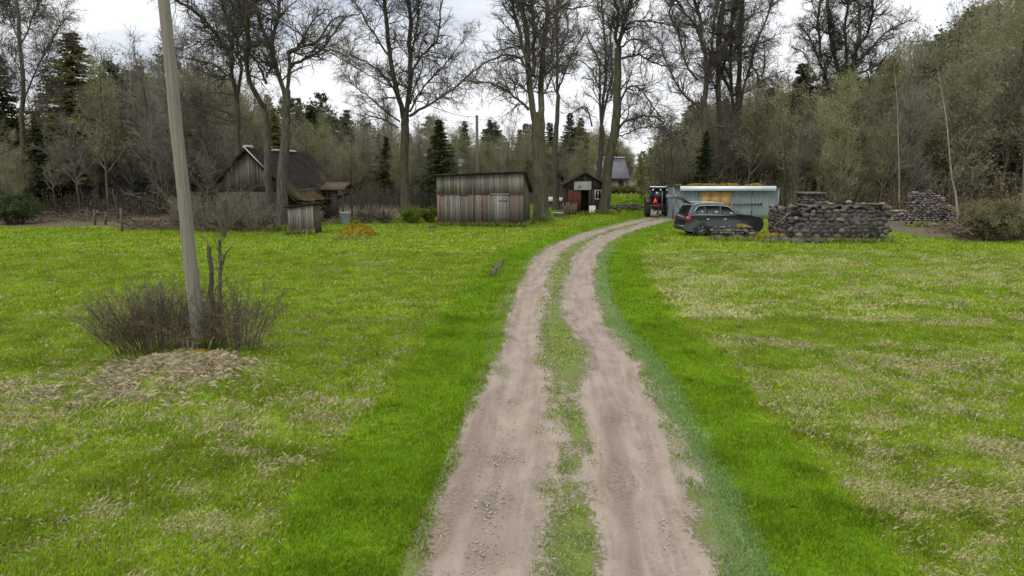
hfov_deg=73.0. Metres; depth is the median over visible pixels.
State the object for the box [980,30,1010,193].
budding tree
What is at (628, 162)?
leafing tree
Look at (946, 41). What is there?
spruce tree
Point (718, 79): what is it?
bare tree
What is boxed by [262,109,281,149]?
spruce tree
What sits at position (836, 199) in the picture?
undergrowth
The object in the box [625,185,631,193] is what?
hedge shrub
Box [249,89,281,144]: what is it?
budding tree
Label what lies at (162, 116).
young tree
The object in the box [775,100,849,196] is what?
budding tree
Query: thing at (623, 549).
dirt road
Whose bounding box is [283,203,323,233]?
board shelter
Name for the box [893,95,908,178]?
birch tree
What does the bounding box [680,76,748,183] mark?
budding tree
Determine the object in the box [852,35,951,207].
young tree
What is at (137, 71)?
budding tree
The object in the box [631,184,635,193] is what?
hedge shrub
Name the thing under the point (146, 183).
spruce tree
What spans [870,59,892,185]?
budding tree
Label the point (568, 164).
leafing tree
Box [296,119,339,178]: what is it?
budding tree
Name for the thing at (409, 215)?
green bush
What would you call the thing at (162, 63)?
young tree
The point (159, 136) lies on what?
young tree
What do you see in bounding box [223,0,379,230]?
bare tree
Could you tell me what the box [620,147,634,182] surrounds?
budding tree
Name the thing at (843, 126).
leafing tree
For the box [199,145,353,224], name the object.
old house
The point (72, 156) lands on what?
young tree
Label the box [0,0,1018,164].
sky
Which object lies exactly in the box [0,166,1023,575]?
ground
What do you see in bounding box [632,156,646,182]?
leafing tree
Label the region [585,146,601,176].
leafing tree
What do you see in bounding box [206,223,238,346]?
dead sapling
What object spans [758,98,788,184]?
budding tree
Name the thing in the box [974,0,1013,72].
young tree
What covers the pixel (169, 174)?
young tree
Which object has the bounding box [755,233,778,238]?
moss cushion
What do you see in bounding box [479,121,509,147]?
pine tree
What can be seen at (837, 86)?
leafing tree
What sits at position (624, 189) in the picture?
hedge shrub
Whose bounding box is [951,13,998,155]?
budding tree
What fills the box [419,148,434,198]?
spruce tree
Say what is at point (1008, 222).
green bush
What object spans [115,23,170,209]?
young tree
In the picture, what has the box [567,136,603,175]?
budding tree
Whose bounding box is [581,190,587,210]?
doorway
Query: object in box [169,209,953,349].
tall grass
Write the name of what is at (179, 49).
young tree
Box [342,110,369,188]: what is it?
spruce tree
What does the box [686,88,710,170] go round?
young tree
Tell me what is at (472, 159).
leafing tree
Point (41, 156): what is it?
spruce tree
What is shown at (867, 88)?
leafing tree
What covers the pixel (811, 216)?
stone ruin
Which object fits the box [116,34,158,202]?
young tree
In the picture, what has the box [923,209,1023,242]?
brush debris
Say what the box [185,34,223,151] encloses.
budding tree
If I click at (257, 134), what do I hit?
budding tree
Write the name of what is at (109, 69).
pine tree
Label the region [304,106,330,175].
spruce tree
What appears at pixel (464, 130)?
spruce tree
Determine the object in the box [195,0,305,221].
bare tree
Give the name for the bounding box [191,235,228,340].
dead sapling
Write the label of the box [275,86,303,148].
young tree
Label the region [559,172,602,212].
garden shed
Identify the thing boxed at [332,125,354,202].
budding tree
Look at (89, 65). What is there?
young tree
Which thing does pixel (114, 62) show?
budding tree
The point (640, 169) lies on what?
leafing tree
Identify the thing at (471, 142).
budding tree
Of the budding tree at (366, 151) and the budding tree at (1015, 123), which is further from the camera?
the budding tree at (366, 151)
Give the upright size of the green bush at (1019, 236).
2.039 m
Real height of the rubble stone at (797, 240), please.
0.312 m
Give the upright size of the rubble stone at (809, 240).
0.326 m
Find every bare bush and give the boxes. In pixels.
[56,269,238,358]
[176,273,296,352]
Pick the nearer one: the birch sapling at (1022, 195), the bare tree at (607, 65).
the birch sapling at (1022, 195)
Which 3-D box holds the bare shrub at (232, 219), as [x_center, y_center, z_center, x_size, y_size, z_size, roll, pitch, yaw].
[-16.168,-4.497,39.605,2.582,2.592,2.684,5,11,25]
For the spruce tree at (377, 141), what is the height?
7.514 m
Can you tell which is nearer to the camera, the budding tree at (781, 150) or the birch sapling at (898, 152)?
the birch sapling at (898, 152)
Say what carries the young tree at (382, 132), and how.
on the ground at (438, 390)
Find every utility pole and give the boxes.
[158,0,205,348]
[475,115,478,171]
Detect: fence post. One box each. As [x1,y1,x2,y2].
[93,210,95,224]
[104,212,106,224]
[119,208,123,231]
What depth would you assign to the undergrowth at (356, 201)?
60.80 m
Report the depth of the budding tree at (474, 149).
73.52 m
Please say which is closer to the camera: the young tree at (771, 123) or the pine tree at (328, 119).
the young tree at (771, 123)
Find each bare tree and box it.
[147,0,262,154]
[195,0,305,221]
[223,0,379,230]
[323,0,489,210]
[426,0,610,221]
[537,0,600,210]
[554,0,625,181]
[589,0,709,213]
[646,0,762,181]
[687,0,760,183]
[691,0,801,184]
[783,0,925,170]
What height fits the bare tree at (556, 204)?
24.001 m
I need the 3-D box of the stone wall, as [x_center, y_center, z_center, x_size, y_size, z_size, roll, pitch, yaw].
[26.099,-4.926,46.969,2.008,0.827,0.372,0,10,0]
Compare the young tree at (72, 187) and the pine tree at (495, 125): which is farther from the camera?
the pine tree at (495, 125)
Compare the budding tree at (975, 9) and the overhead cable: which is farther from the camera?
the budding tree at (975, 9)
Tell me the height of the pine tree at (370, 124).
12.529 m
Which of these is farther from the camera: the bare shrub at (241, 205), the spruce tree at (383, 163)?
the spruce tree at (383, 163)
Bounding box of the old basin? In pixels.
[553,212,563,216]
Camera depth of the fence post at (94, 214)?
43.24 m
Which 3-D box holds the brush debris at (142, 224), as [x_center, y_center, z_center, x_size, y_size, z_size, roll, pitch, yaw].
[-21.523,-4.580,44.096,28.932,1.087,11.075,1,10,5]
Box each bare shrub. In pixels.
[159,196,194,228]
[165,178,232,228]
[200,192,248,230]
[218,184,265,228]
[235,194,271,230]
[252,198,275,224]
[350,200,380,222]
[370,209,397,223]
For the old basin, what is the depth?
50.27 m
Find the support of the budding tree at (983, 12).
on the ground at (438, 390)
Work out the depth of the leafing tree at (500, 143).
87.84 m
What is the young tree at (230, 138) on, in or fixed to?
on the ground at (438, 390)
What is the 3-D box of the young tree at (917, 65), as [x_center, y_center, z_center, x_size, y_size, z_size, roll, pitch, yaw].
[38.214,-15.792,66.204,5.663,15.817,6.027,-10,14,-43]
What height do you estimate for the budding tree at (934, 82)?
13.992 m
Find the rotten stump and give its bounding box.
[181,337,196,349]
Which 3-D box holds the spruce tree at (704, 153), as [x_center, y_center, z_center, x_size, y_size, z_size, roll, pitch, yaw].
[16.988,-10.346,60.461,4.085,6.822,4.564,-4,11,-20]
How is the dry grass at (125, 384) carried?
on the ground at (438, 390)
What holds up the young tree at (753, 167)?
on the ground at (438, 390)
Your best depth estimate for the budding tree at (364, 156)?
72.53 m
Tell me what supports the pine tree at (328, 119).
on the ground at (438, 390)
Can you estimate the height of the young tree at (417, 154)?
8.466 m
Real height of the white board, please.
0.653 m
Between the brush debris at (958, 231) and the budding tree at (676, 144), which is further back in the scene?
the budding tree at (676, 144)
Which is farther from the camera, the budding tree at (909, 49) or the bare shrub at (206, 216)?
the budding tree at (909, 49)
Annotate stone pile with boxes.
[905,190,960,225]
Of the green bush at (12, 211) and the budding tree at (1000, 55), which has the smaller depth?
the green bush at (12, 211)
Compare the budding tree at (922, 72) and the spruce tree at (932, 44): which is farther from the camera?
the spruce tree at (932, 44)
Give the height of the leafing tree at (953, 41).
18.640 m
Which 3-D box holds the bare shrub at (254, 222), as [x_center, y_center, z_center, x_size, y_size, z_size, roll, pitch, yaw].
[-14.930,-4.289,39.476,2.114,2.215,2.383,0,10,0]
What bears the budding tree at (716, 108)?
on the ground at (438, 390)
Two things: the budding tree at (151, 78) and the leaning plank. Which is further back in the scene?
the budding tree at (151, 78)
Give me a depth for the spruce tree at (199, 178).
54.05 m
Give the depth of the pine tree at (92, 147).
62.26 m
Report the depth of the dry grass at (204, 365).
12.61 m
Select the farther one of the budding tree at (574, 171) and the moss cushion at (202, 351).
the budding tree at (574, 171)
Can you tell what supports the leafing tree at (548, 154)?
on the ground at (438, 390)
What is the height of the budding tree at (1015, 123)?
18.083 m
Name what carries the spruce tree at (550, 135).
on the ground at (438, 390)
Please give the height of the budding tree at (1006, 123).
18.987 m
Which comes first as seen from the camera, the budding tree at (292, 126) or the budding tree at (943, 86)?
the budding tree at (943, 86)
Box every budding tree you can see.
[0,126,42,196]
[0,128,32,200]
[19,89,53,200]
[44,120,71,212]
[67,38,139,215]
[76,66,134,188]
[101,46,131,173]
[101,51,153,81]
[113,54,167,191]
[119,51,158,106]
[123,53,167,189]
[126,62,180,102]
[159,100,207,211]
[177,61,218,172]
[178,37,214,148]
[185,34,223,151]
[187,44,271,164]
[196,57,260,163]
[210,94,261,167]
[222,108,271,154]
[240,63,267,135]
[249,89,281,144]
[250,88,278,131]
[270,100,319,155]
[290,112,298,148]
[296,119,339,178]
[298,113,321,158]
[310,104,340,173]
[318,98,355,128]
[320,120,343,173]
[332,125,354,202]
[332,128,370,199]
[337,117,376,187]
[346,106,375,191]
[353,113,389,198]
[353,137,374,179]
[376,101,399,143]
[382,112,413,180]
[384,136,400,195]
[387,132,416,192]
[396,143,422,204]
[410,116,429,180]
[418,111,470,184]
[425,111,446,147]
[452,117,479,154]
[454,134,489,172]
[461,131,484,172]
[479,130,500,171]
[492,147,517,171]
[495,121,525,170]
[497,122,529,171]
[512,124,551,193]
[517,133,530,179]
[551,130,570,192]
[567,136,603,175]
[568,157,588,177]
[570,118,596,146]
[588,116,618,156]
[595,133,618,156]
[616,141,637,182]
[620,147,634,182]
[621,145,636,184]
[633,108,706,195]
[642,149,661,185]
[656,123,688,185]
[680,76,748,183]
[691,78,749,171]
[691,93,732,182]
[691,109,731,183]
[724,66,782,184]
[730,66,797,173]
[754,108,789,184]
[756,52,797,150]
[756,114,784,181]
[757,51,828,197]
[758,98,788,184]
[775,63,794,96]
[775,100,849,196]
[799,103,834,191]
[811,88,835,162]
[818,58,855,108]
[826,57,884,185]
[831,77,888,200]
[865,97,905,208]
[866,26,974,185]
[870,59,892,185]
[876,15,940,117]
[886,23,931,180]
[886,47,991,194]
[906,62,1005,197]
[914,28,1016,209]
[920,50,980,188]
[920,54,953,163]
[947,0,1007,200]
[948,0,987,31]
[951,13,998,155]
[971,1,1014,193]
[979,154,1022,186]
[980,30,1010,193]
[980,33,1023,164]
[982,0,1022,199]
[986,18,1023,159]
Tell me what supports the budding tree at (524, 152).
on the ground at (438, 390)
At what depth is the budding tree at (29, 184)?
51.73 m
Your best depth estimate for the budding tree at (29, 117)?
64.52 m
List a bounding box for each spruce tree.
[0,56,59,202]
[4,31,150,208]
[17,111,80,212]
[35,134,76,204]
[96,166,150,201]
[116,73,130,178]
[126,103,170,199]
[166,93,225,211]
[260,94,279,134]
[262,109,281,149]
[293,97,310,148]
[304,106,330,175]
[332,119,369,194]
[333,117,353,181]
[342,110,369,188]
[365,133,390,194]
[371,136,399,202]
[414,119,462,206]
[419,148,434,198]
[458,120,472,170]
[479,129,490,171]
[482,120,498,170]
[514,123,532,188]
[545,123,558,179]
[550,113,585,189]
[573,118,595,174]
[644,148,652,185]
[655,131,684,183]
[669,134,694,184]
[686,131,719,183]
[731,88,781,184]
[762,66,823,201]
[790,64,814,101]
[800,63,885,204]
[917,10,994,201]
[918,39,939,72]
[933,32,947,53]
[936,30,953,58]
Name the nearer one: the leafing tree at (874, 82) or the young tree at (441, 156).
the young tree at (441, 156)
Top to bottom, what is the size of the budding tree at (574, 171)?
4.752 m
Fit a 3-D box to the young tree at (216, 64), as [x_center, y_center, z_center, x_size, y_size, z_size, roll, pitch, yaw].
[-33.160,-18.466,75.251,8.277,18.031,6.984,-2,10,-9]
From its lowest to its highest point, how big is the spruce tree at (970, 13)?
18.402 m
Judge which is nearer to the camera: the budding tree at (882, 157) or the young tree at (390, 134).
the budding tree at (882, 157)
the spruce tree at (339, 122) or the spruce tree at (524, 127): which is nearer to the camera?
the spruce tree at (339, 122)
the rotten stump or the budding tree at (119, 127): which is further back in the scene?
the budding tree at (119, 127)
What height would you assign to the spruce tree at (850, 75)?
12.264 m
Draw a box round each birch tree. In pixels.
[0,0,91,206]
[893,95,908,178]
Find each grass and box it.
[0,214,1023,252]
[0,249,1023,318]
[0,312,1023,445]
[0,351,306,418]
[0,436,1023,575]
[60,193,897,215]
[85,347,286,384]
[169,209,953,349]
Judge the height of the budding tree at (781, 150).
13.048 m
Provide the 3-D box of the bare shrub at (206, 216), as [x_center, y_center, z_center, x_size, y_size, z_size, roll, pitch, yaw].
[-17.809,-4.799,39.843,2.995,3.120,3.183,2,10,12]
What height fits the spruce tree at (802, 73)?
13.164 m
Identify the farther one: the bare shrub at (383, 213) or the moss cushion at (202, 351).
the bare shrub at (383, 213)
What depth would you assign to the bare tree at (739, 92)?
62.62 m
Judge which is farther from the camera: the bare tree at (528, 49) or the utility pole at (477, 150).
the utility pole at (477, 150)
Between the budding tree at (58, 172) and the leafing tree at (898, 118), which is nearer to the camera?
the budding tree at (58, 172)
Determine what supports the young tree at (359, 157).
on the ground at (438, 390)
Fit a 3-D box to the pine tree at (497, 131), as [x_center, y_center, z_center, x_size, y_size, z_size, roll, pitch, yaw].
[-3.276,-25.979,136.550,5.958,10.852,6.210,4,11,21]
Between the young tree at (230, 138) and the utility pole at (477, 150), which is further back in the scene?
the utility pole at (477, 150)
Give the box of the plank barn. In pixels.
[432,170,532,225]
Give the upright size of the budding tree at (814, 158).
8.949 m
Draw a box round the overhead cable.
[246,0,468,116]
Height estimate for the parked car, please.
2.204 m
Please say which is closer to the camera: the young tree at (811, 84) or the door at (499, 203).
the door at (499, 203)
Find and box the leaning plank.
[774,212,789,226]
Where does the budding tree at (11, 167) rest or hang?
on the ground at (438, 390)
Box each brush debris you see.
[19,204,403,232]
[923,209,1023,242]
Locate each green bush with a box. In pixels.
[0,193,44,224]
[398,203,427,222]
[420,205,436,221]
[945,190,1023,241]
[1006,206,1023,239]
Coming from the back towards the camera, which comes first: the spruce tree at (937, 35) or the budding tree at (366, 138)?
the spruce tree at (937, 35)
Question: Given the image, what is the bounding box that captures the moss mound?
[337,222,379,236]
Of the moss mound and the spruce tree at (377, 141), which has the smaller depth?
the moss mound
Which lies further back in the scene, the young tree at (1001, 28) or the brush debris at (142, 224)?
the young tree at (1001, 28)
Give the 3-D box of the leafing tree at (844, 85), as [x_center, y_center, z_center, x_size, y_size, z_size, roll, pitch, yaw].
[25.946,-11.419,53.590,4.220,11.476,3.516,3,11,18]
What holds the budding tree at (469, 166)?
on the ground at (438, 390)
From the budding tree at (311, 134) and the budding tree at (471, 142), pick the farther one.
the budding tree at (471, 142)
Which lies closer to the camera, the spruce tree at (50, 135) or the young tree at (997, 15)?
the spruce tree at (50, 135)
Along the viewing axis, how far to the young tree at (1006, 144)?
51.20 m
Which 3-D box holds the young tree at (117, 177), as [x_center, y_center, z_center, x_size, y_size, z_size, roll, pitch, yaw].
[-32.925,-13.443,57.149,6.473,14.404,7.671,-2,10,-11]
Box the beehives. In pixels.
[548,197,562,207]
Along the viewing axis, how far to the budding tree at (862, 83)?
66.35 m
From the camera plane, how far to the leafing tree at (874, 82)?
79.75 m
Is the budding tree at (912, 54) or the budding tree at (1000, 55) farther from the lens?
the budding tree at (912, 54)
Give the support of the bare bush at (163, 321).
on the ground at (438, 390)
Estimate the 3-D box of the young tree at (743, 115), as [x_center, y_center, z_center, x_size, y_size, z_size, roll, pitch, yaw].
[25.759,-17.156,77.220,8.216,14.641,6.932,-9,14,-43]
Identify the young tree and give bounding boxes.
[0,119,29,197]
[18,130,38,199]
[24,95,63,162]
[28,95,66,215]
[37,43,126,186]
[40,87,121,203]
[44,83,102,216]
[56,150,91,202]
[61,51,125,202]
[67,31,149,204]
[72,114,107,213]
[97,86,152,213]
[108,27,207,213]
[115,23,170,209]
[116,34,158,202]
[124,82,169,214]
[126,52,215,197]
[131,44,197,187]
[137,57,187,204]
[155,31,183,97]
[163,14,217,190]
[163,21,271,191]
[177,51,233,135]
[185,76,224,184]
[203,33,229,167]
[213,103,251,163]
[220,71,259,145]
[230,111,254,156]
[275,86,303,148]
[314,131,340,181]
[321,111,338,174]
[329,120,351,180]
[331,133,350,179]
[339,110,381,193]
[350,103,370,167]
[368,115,392,180]
[371,102,394,165]
[374,101,400,186]
[383,105,400,184]
[408,122,426,190]
[409,108,428,178]
[409,115,433,198]
[416,127,461,193]
[490,136,503,171]
[558,123,578,179]
[570,116,590,170]
[656,118,685,185]
[661,104,685,178]
[668,92,731,184]
[679,77,728,183]
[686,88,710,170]
[707,93,742,183]
[717,89,748,182]
[723,103,756,175]
[726,70,760,181]
[734,78,781,182]
[749,77,788,182]
[759,69,787,119]
[775,74,805,204]
[782,100,820,205]
[789,51,823,97]
[852,30,941,207]
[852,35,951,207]
[862,75,886,122]
[880,36,938,119]
[896,77,935,192]
[919,0,994,196]
[961,1,1022,196]
[964,0,1023,205]
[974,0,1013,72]
[983,12,1009,168]
[986,0,1013,184]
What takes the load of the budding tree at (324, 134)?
on the ground at (438, 390)
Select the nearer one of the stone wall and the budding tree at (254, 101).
the stone wall
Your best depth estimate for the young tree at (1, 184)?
53.11 m
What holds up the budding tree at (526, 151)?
on the ground at (438, 390)
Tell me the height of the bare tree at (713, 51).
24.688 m
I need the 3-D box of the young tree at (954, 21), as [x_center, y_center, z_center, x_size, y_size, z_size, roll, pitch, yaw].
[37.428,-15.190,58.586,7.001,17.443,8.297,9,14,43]
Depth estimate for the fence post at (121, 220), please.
39.12 m
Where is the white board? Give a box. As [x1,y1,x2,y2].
[589,206,595,212]
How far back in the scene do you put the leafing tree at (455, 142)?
68.14 m
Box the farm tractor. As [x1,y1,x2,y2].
[644,186,667,216]
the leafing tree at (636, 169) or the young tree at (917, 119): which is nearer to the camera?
the young tree at (917, 119)
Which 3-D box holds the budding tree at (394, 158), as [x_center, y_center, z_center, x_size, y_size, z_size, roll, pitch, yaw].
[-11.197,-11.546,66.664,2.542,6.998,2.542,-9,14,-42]
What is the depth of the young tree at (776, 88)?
73.66 m
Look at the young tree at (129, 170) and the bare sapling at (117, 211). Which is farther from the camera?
the young tree at (129, 170)
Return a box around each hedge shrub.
[611,183,616,193]
[615,185,621,193]
[621,183,628,193]
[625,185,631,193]
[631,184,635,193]
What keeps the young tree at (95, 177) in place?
on the ground at (438, 390)
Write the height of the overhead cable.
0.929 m
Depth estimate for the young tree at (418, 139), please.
69.45 m
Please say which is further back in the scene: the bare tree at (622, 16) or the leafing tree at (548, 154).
the leafing tree at (548, 154)
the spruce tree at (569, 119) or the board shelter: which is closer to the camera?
the board shelter
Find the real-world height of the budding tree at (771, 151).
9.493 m
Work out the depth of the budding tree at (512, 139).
71.27 m
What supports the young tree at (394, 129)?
on the ground at (438, 390)
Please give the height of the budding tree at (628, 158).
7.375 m
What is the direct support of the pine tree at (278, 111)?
on the ground at (438, 390)
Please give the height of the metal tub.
0.780 m
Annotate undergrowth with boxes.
[0,175,209,217]
[336,175,669,209]
[657,166,1021,220]
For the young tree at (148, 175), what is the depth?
56.07 m
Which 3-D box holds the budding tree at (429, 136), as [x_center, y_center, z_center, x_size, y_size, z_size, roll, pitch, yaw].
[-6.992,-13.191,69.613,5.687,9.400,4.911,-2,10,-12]
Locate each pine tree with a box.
[80,83,108,203]
[97,59,137,202]
[123,67,152,101]
[147,53,181,79]
[273,96,305,136]
[306,90,338,152]
[312,109,338,146]
[332,118,340,133]
[359,123,378,160]
[420,115,443,146]
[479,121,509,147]
[490,128,504,154]
[637,150,646,166]
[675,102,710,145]
[808,76,826,102]
[938,3,1015,44]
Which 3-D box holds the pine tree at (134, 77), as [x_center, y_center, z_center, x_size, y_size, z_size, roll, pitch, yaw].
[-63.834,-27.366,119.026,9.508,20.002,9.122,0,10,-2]
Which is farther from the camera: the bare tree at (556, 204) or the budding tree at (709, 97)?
the budding tree at (709, 97)
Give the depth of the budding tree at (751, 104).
74.55 m
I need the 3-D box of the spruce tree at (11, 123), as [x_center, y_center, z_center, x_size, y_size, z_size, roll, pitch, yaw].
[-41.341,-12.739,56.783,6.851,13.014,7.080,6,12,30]
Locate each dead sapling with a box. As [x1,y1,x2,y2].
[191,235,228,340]
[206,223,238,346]
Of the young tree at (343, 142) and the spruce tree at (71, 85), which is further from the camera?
the young tree at (343, 142)
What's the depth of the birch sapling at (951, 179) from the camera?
42.00 m
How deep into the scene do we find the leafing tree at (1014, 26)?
55.98 m
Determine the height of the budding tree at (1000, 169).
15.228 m
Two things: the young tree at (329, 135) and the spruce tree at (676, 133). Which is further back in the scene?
the young tree at (329, 135)
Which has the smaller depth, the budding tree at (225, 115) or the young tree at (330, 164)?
the budding tree at (225, 115)
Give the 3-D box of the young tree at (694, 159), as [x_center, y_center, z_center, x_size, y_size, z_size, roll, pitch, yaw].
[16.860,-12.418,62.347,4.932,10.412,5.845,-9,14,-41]
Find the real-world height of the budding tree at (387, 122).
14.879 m
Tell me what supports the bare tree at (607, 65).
on the ground at (438, 390)
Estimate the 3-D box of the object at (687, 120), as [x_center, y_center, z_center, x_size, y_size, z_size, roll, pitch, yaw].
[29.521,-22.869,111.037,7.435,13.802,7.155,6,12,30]
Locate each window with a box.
[323,192,331,204]
[595,190,601,198]
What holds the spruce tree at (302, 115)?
on the ground at (438, 390)
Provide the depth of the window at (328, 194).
47.78 m
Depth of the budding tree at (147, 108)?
63.45 m
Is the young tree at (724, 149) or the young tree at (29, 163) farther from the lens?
the young tree at (724, 149)
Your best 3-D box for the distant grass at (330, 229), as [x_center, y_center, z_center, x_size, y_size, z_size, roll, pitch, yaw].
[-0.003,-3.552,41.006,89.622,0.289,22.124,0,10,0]
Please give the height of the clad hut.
2.519 m
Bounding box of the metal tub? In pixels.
[339,212,350,224]
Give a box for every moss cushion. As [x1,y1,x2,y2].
[189,349,207,354]
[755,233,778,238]
[763,232,786,236]
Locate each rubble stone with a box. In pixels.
[790,238,803,242]
[805,238,816,242]
[813,238,821,243]
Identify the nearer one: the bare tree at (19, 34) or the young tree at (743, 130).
the bare tree at (19, 34)
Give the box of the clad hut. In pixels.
[664,183,780,218]
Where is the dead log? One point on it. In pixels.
(494, 270)
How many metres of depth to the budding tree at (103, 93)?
50.26 m
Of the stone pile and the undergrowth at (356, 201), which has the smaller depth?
the stone pile
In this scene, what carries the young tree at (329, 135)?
on the ground at (438, 390)
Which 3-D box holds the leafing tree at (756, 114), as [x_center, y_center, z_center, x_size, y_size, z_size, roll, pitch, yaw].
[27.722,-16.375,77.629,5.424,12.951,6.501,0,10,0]
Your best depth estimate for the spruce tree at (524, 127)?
104.24 m
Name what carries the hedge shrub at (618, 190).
on the ground at (438, 390)
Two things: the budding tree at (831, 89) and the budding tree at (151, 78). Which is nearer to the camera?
the budding tree at (831, 89)
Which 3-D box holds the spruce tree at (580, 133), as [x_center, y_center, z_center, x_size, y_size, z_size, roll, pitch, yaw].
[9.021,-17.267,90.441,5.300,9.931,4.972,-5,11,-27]
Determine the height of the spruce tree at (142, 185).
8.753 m
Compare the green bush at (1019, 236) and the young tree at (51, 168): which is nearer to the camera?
the green bush at (1019, 236)
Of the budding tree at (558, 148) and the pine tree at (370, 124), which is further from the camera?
the pine tree at (370, 124)
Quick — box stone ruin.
[768,192,892,241]
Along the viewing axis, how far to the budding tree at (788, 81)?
106.98 m
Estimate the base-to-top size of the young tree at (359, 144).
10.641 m
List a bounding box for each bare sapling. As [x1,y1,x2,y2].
[102,181,137,221]
[192,149,274,236]
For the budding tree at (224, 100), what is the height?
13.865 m
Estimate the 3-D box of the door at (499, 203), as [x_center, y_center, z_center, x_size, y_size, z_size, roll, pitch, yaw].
[-0.773,-4.773,42.080,1.190,1.950,0.066,1,10,8]
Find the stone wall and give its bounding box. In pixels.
[888,209,906,220]
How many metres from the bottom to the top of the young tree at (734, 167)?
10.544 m
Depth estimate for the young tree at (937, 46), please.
55.79 m
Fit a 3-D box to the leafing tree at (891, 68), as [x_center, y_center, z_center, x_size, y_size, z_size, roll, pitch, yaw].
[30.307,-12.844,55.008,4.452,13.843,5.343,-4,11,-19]
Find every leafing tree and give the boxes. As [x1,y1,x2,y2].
[444,129,460,172]
[460,139,488,172]
[489,132,504,171]
[522,136,560,192]
[563,157,576,177]
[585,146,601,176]
[616,148,636,183]
[632,151,649,197]
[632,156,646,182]
[742,90,763,175]
[807,74,872,204]
[815,70,855,200]
[822,66,877,192]
[848,116,888,202]
[858,76,878,120]
[861,72,883,115]
[867,38,923,200]
[881,90,913,197]
[890,2,1009,191]
[898,42,937,96]
[976,0,1023,197]
[978,0,1016,35]
[989,0,1023,195]
[991,10,1017,172]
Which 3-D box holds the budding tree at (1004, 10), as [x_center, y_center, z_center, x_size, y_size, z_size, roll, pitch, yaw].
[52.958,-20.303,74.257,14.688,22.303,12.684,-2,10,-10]
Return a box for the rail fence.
[613,198,633,210]
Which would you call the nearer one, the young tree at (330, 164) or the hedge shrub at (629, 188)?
the young tree at (330, 164)
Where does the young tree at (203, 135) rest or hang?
on the ground at (438, 390)
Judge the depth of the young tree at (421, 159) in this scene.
65.42 m
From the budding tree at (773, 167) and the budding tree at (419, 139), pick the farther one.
the budding tree at (419, 139)
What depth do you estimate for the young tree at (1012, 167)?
58.22 m
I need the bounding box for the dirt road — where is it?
[398,194,754,575]
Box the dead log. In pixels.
[489,258,504,276]
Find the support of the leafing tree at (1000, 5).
on the ground at (438, 390)
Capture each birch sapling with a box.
[879,60,908,207]
[936,68,967,220]
[1011,134,1023,206]
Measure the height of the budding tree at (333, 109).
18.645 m
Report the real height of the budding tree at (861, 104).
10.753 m
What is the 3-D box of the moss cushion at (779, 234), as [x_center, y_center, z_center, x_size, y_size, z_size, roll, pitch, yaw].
[13.617,-2.645,35.361,1.705,0.406,0.825,0,10,0]
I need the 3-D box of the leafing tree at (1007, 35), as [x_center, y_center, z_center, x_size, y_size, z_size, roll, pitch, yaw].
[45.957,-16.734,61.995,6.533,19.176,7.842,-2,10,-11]
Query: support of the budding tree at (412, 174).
on the ground at (438, 390)
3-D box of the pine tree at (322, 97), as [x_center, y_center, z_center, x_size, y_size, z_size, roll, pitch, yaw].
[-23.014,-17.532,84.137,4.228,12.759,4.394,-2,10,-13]
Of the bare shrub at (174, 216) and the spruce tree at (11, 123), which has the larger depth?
the spruce tree at (11, 123)
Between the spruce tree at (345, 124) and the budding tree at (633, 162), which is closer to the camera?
the spruce tree at (345, 124)
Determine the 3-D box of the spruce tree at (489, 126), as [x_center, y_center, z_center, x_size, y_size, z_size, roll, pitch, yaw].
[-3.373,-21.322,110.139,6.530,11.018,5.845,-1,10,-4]
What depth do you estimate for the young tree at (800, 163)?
54.10 m
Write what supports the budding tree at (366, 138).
on the ground at (438, 390)
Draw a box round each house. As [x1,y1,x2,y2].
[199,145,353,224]
[589,157,629,186]
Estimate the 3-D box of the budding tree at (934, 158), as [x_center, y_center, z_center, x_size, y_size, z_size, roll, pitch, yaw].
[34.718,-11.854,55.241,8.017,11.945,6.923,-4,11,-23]
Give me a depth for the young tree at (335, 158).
75.75 m
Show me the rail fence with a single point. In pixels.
(632, 204)
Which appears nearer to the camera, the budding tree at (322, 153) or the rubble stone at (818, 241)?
the rubble stone at (818, 241)
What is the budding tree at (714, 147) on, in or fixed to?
on the ground at (438, 390)
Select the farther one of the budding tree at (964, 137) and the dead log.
the budding tree at (964, 137)
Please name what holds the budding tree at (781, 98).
on the ground at (438, 390)
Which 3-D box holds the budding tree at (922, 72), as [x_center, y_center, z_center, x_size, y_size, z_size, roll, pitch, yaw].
[38.031,-16.262,65.873,8.652,17.087,10.019,-5,11,-27]
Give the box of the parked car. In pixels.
[665,194,763,235]
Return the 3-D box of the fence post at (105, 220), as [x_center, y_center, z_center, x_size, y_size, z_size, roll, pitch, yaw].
[-25.745,-4.361,43.868,0.248,0.917,0.140,0,10,0]
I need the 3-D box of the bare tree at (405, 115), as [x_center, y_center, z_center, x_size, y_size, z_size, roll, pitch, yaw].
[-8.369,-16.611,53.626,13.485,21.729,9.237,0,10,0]
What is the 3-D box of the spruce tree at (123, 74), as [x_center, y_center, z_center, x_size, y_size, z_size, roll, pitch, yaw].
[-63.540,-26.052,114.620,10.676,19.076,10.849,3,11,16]
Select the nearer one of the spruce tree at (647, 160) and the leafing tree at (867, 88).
the leafing tree at (867, 88)
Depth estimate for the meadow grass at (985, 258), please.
22.74 m
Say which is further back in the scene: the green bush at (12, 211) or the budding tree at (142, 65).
the budding tree at (142, 65)
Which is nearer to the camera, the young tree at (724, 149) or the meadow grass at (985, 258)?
the meadow grass at (985, 258)
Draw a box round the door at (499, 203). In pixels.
[490,193,508,224]
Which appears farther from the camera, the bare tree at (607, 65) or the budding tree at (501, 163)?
the budding tree at (501, 163)

